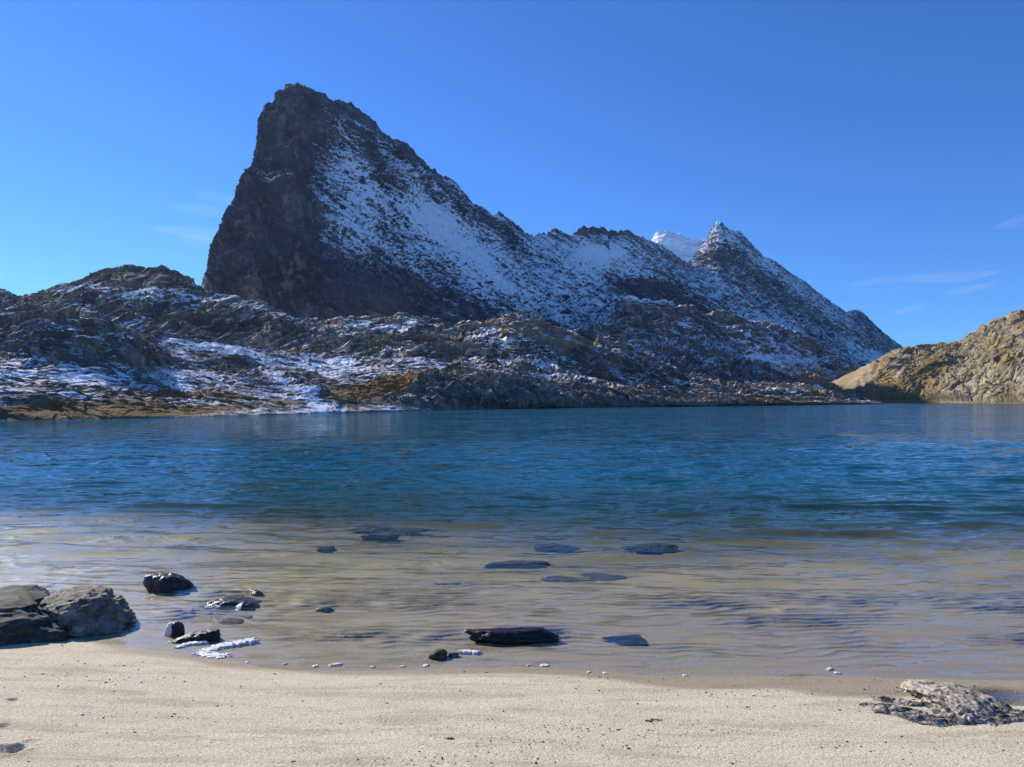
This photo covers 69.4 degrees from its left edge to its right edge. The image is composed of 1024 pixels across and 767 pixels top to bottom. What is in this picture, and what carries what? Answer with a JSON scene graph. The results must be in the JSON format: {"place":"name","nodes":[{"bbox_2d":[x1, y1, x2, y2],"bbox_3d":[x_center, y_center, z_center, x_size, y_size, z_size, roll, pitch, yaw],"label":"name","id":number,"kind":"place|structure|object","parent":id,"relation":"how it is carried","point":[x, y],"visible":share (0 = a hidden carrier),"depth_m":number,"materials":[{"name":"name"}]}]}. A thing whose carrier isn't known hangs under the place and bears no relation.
{"place":"outdoors","nodes":[
{"label":"outdoors","id":0,"kind":"place"},
{"bbox_2d":[0,264,870,404],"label":"hills","id":1,"kind":"structure","parent":0,"point":[164,301],"depth_m":247.15,"materials":[{"name":"grey stone"}]},
{"bbox_2d":[0,308,880,420],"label":"shore hills","id":2,"kind":"structure","parent":0,"point":[66,364],"depth_m":108.78,"materials":[{"name":"grey stone"}]},
{"bbox_2d":[0,500,1023,766],"bbox_3d":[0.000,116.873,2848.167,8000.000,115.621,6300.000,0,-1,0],"label":"ground","id":3,"kind":"structure","parent":0,"point":[264,716],"depth_m":5.62,"materials":[{"name":"beige sand"}]},
{"bbox_2d":[0,585,68,645],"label":"boulder","id":4,"kind":"object","parent":3,"relation":"on","point":[25,617],"visible":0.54,"depth_m":5.81,"materials":[{"name":"stone"}]},
{"bbox_2d":[39,584,135,637],"bbox_3d":[-3.607,1.968,6.284,0.711,0.371,0.914,1,-2,-37],"label":"boulder","id":5,"kind":"object","parent":3,"relation":"on","point":[86,610],"visible":0.84,"depth_m":6.12,"materials":[{"name":"stone"}]},
{"bbox_2d":[142,572,196,593],"bbox_3d":[-3.472,2.071,7.513,0.525,0.296,0.305,0,-1,0],"label":"rock","id":6,"kind":"object","parent":3,"relation":"on","point":[166,582],"visible":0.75,"depth_m":7.42,"materials":[{"name":"stone"}]},
{"bbox_2d":[163,621,184,636],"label":"rock","id":7,"kind":"object","parent":3,"relation":"on","point":[175,629],"visible":0.87,"depth_m":5.97,"materials":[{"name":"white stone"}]},
{"bbox_2d":[174,640,208,648],"bbox_3d":[-2.497,2.028,5.739,0.251,0.026,0.115,1,-2,-42],"label":"foam patch","id":8,"kind":"object","parent":3,"relation":"on","point":[199,642],"visible":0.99,"depth_m":5.73,"materials":[{"name":"white liquid"}]},
{"bbox_2d":[191,637,259,658],"bbox_3d":[-2.199,2.026,5.661,0.366,0.026,0.531,0,-1,9],"label":"foam patch","id":9,"kind":"object","parent":3,"relation":"on","point":[229,644],"visible":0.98,"depth_m":5.65,"materials":[{"name":"white liquid"}]},
{"bbox_2d":[218,614,251,624],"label":"rock","id":10,"kind":"object","parent":3,"relation":"on","point":[234,620],"visible":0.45,"depth_m":6.42,"materials":[{"name":"stone"}]},
{"bbox_2d":[250,589,262,595],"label":"rock","id":11,"kind":"object","parent":3,"relation":"on","point":[256,594],"visible":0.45,"depth_m":7.31,"materials":[{"name":"stone"}]},
{"bbox_2d":[315,607,334,612],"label":"rock","id":12,"kind":"object","parent":3,"relation":"on","point":[326,609],"visible":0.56,"depth_m":6.71,"materials":[{"name":"stone"}]},
{"bbox_2d":[316,546,335,552],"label":"rock","id":13,"kind":"object","parent":3,"relation":"on","point":[328,549],"visible":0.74,"depth_m":9.74,"materials":[{"name":"stone"}]},
{"bbox_2d":[328,663,342,666],"bbox_3d":[-1.266,2.018,5.289,0.117,0.026,0.065,1,-1,-23],"label":"foam patch","id":14,"kind":"object","parent":3,"relation":"on","point":[334,664],"visible":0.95,"depth_m":5.28,"materials":[{"name":"white liquid"}]},
{"bbox_2d":[360,533,400,541],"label":"rock","id":15,"kind":"object","parent":3,"relation":"on","point":[392,536],"visible":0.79,"depth_m":10.63,"materials":[{"name":"stone"}]},
{"bbox_2d":[353,525,427,534],"bbox_3d":[-1.872,2.273,11.328,1.318,0.142,0.420,0,-1,19],"label":"rock","id":16,"kind":"object","parent":3,"relation":"on","point":[381,527],"visible":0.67,"depth_m":11.27,"materials":[{"name":"stone"}]},
{"bbox_2d":[434,582,462,584],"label":"rock","id":17,"kind":"object","parent":3,"relation":"on","point":[456,583],"visible":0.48,"depth_m":7.79,"materials":[{"name":"stone"}]},
{"bbox_2d":[458,649,480,654],"bbox_3d":[-0.316,2.024,5.565,0.193,0.026,0.078,0,-1,7],"label":"foam patch","id":18,"kind":"object","parent":3,"relation":"on","point":[473,652],"visible":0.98,"depth_m":5.55,"materials":[{"name":"white liquid"}]},
{"bbox_2d":[1,663,1020,765],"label":"grit","id":19,"kind":"object","parent":3,"relation":"on","point":[553,725],"visible":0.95,"depth_m":4.02,"materials":[{"name":"gravel"}]},
{"bbox_2d":[464,627,559,644],"bbox_3d":[-0.002,2.014,5.888,0.750,0.142,0.336,0,-1,-15],"label":"rock","id":20,"kind":"object","parent":3,"relation":"on","point":[518,635],"visible":0.9,"depth_m":5.80,"materials":[{"name":"black stone"}]},
{"bbox_2d":[483,560,552,568],"bbox_3d":[0.080,2.179,8.842,0.861,0.108,0.410,0,-1,-21],"label":"rock","id":21,"kind":"object","parent":3,"relation":"on","point":[535,564],"visible":0.8,"depth_m":8.76,"materials":[{"name":"stone"}]},
{"bbox_2d":[534,544,579,551],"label":"rock","id":22,"kind":"object","parent":3,"relation":"on","point":[549,547],"visible":0.77,"depth_m":9.81,"materials":[{"name":"stone"}]},
{"bbox_2d":[540,576,592,582],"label":"rock","id":23,"kind":"object","parent":3,"relation":"on","point":[556,579],"visible":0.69,"depth_m":8.04,"materials":[{"name":"stone"}]},
{"bbox_2d":[579,572,626,580],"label":"rock","id":24,"kind":"object","parent":3,"relation":"on","point":[594,576],"visible":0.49,"depth_m":8.21,"materials":[{"name":"stone"}]},
{"bbox_2d":[601,635,647,645],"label":"rock","id":25,"kind":"object","parent":3,"relation":"on","point":[630,640],"visible":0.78,"depth_m":5.85,"materials":[{"name":"black stone"}]},
{"bbox_2d":[620,542,677,554],"bbox_3d":[1.846,2.213,9.911,0.780,0.122,0.458,0,-1,0],"label":"rock","id":26,"kind":"object","parent":3,"relation":"on","point":[652,549],"visible":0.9,"depth_m":9.82,"materials":[{"name":"stone"}]},
{"bbox_2d":[858,679,1023,728],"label":"rock","id":27,"kind":"object","parent":3,"relation":"on","point":[952,704],"visible":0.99,"depth_m":4.32,"materials":[{"name":"grey stone"}]},
{"bbox_2d":[0,403,1023,675],"bbox_3d":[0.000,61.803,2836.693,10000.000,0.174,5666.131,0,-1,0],"label":"lake","id":28,"kind":"structure","parent":0,"point":[922,463],"depth_m":20.33,"materials":[{"name":"liquid"}]},
{"bbox_2d":[172,629,220,643],"bbox_3d":[-2.498,2.010,5.888,0.361,0.110,0.190,0,-1,-11],"label":"rock","id":29,"kind":"object","parent":28,"relation":"on","point":[209,635],"visible":0.84,"depth_m":5.83,"materials":[{"name":"black stone"}]},
{"bbox_2d":[205,595,262,609],"bbox_3d":[-2.645,2.090,6.912,0.591,0.154,0.311,0,-1,0],"label":"rock","id":30,"kind":"object","parent":28,"relation":"in","point":[232,601],"visible":0.52,"depth_m":6.87,"materials":[{"name":"stone"}]},
{"bbox_2d":[234,601,258,610],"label":"rock","id":31,"kind":"object","parent":28,"relation":"in","point":[244,606],"visible":0.58,"depth_m":6.77,"materials":[{"name":"stone"}]},
{"bbox_2d":[428,648,447,659],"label":"rock","id":32,"kind":"object","parent":28,"relation":"on","point":[439,654],"visible":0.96,"depth_m":5.42,"materials":[{"name":"stone"}]},
{"bbox_2d":[448,652,458,657],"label":"pebble","id":33,"kind":"object","parent":28,"relation":"on","point":[453,655],"visible":1,"depth_m":5.47,"materials":[{"name":"stone"}]},
{"bbox_2d":[0,0,1023,346],"label":"sky","id":34,"kind":"structure","parent":0,"point":[872,151],"materials":[{"name":"blue"}]},
{"bbox_2d":[201,82,902,365],"bbox_3d":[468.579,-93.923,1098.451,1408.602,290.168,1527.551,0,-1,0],"label":"mountain","id":35,"kind":"structure","parent":0,"point":[337,208],"depth_m":579.41,"materials":[{"name":"grey stone"}]},
{"bbox_2d":[652,231,704,262],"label":"mountain","id":36,"kind":"structure","parent":0,"point":[682,247],"depth_m":1875.64,"materials":[{"name":"white snow"}]},
{"bbox_2d":[586,295,866,390],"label":"mountain shoulder","id":37,"kind":"object","parent":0,"point":[725,345],"visible":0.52,"depth_m":531.77},
{"bbox_2d":[832,308,1023,403],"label":"sunlit hill","id":38,"kind":"structure","parent":0,"point":[983,363],"depth_m":384.61,"materials":[{"name":"beige stone"}]}
]}

